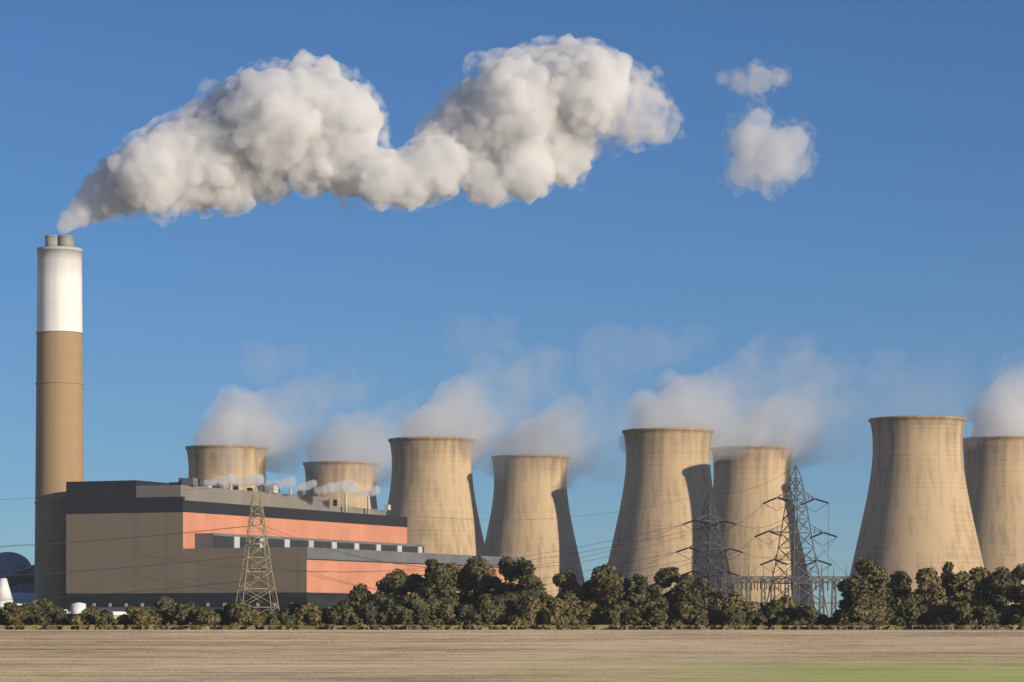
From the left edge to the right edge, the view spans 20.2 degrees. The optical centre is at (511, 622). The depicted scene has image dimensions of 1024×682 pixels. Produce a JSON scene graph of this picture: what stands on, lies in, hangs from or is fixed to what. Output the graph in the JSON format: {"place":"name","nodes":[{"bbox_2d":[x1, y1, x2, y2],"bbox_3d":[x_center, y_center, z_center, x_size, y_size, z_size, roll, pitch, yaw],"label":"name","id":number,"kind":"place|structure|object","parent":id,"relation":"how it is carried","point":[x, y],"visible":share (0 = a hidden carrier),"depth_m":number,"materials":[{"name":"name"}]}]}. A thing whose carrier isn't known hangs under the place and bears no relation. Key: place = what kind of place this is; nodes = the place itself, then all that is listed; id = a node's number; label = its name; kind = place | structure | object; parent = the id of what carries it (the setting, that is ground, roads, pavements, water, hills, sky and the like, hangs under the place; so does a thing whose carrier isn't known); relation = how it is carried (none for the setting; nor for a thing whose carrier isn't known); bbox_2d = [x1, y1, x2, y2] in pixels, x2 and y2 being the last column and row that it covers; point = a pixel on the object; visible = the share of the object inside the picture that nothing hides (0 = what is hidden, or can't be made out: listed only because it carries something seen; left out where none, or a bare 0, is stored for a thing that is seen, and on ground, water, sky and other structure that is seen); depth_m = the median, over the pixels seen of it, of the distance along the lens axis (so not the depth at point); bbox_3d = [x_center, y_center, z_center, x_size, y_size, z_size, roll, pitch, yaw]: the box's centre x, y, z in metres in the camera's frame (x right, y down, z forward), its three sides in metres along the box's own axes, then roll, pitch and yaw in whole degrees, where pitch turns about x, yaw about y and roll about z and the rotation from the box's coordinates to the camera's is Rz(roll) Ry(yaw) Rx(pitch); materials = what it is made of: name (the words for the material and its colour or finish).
{"place":"outdoors","nodes":[
{"label":"outdoors","id":0,"kind":"place"},
{"bbox_2d":[66,478,516,614],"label":"station","id":1,"kind":"object","parent":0,"point":[121,514],"visible":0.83,"depth_m":1355.25,"materials":[{"name":"concrete"}]},
{"bbox_2d":[0,630,1023,681],"bbox_3d":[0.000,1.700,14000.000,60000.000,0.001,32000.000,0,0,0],"label":"ground","id":2,"kind":"structure","parent":0,"point":[511,655],"depth_m":144.89,"materials":[{"name":"beige soil"}]},
{"bbox_2d":[0,555,1023,629],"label":"tree","id":3,"kind":"object","parent":2,"relation":"on","point":[435,601],"depth_m":672.13,"materials":[{"name":"green plant"}]},
{"bbox_2d":[0,0,1023,616],"label":"sky","id":4,"kind":"structure","parent":0,"point":[305,230],"materials":[{"name":"blue"}]},
{"label":"yard","id":5,"kind":"structure","parent":0,"visible":0},
{"bbox_2d":[34,235,83,608],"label":"chimney","id":6,"kind":"object","parent":5,"relation":"on","point":[59,384],"visible":0.81,"depth_m":1397.32,"materials":[{"name":"beige concrete"}]},
{"bbox_2d":[0,552,119,624],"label":"site plant","id":7,"kind":"object","parent":5,"relation":"on","point":[20,587],"visible":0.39,"depth_m":1444.43,"materials":[{"name":"white paint"}]},
{"bbox_2d":[185,445,268,491],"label":"cooling tower","id":8,"kind":"structure","parent":5,"relation":"on","point":[240,465],"depth_m":1826.88,"materials":[{"name":"concrete"}]},
{"bbox_2d":[236,485,279,611],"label":"pylon","id":9,"kind":"object","parent":5,"relation":"on","point":[262,521],"visible":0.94,"depth_m":1009.90,"materials":[{"name":"metal"}]},
{"bbox_2d":[0,466,846,611],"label":"conductors","id":10,"kind":"object","parent":9,"relation":"on","point":[394,563],"visible":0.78,"depth_m":1023.24,"materials":[{"name":"metal"}]},
{"bbox_2d":[303,461,378,508],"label":"cooling tower","id":11,"kind":"structure","parent":5,"relation":"on","point":[355,481],"depth_m":2009.66,"materials":[{"name":"concrete"}]},
{"bbox_2d":[385,437,486,555],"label":"cooling tower","id":12,"kind":"structure","parent":5,"relation":"on","point":[431,478],"depth_m":1745.33,"materials":[{"name":"concrete"}]},
{"bbox_2d":[485,454,584,596],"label":"cooling tower","id":13,"kind":"structure","parent":5,"relation":"on","point":[533,487],"depth_m":1930.37,"materials":[{"name":"concrete"}]},
{"bbox_2d":[607,428,733,595],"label":"cooling tower","id":14,"kind":"structure","parent":5,"relation":"on","point":[666,466],"depth_m":1664.57,"materials":[{"name":"concrete"}]},
{"bbox_2d":[676,493,742,593],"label":"pylon","id":15,"kind":"object","parent":5,"relation":"on","point":[709,548],"visible":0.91,"depth_m":1033.48,"materials":[{"name":"metal"}]},
{"bbox_2d":[710,445,817,612],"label":"cooling tower","id":16,"kind":"structure","parent":5,"relation":"on","point":[740,468],"depth_m":1832.25,"materials":[{"name":"concrete"}]},
{"bbox_2d":[714,564,863,616],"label":"switchyard gantry","id":17,"kind":"object","parent":5,"relation":"on","point":[764,581],"visible":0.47,"depth_m":1000.51,"materials":[{"name":"metal"}]},
{"bbox_2d":[754,465,837,617],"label":"pylon","id":18,"kind":"object","parent":5,"relation":"on","point":[795,499],"visible":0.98,"depth_m":996.94,"materials":[{"name":"metal"}]},
{"bbox_2d":[850,415,983,591],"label":"cooling tower","id":19,"kind":"structure","parent":5,"relation":"on","point":[917,515],"depth_m":1566.39,"materials":[{"name":"concrete"}]},
{"bbox_2d":[963,436,1023,604],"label":"cooling tower","id":20,"kind":"structure","parent":5,"relation":"on","point":[994,470],"depth_m":1736.45,"materials":[{"name":"concrete"}]}
]}

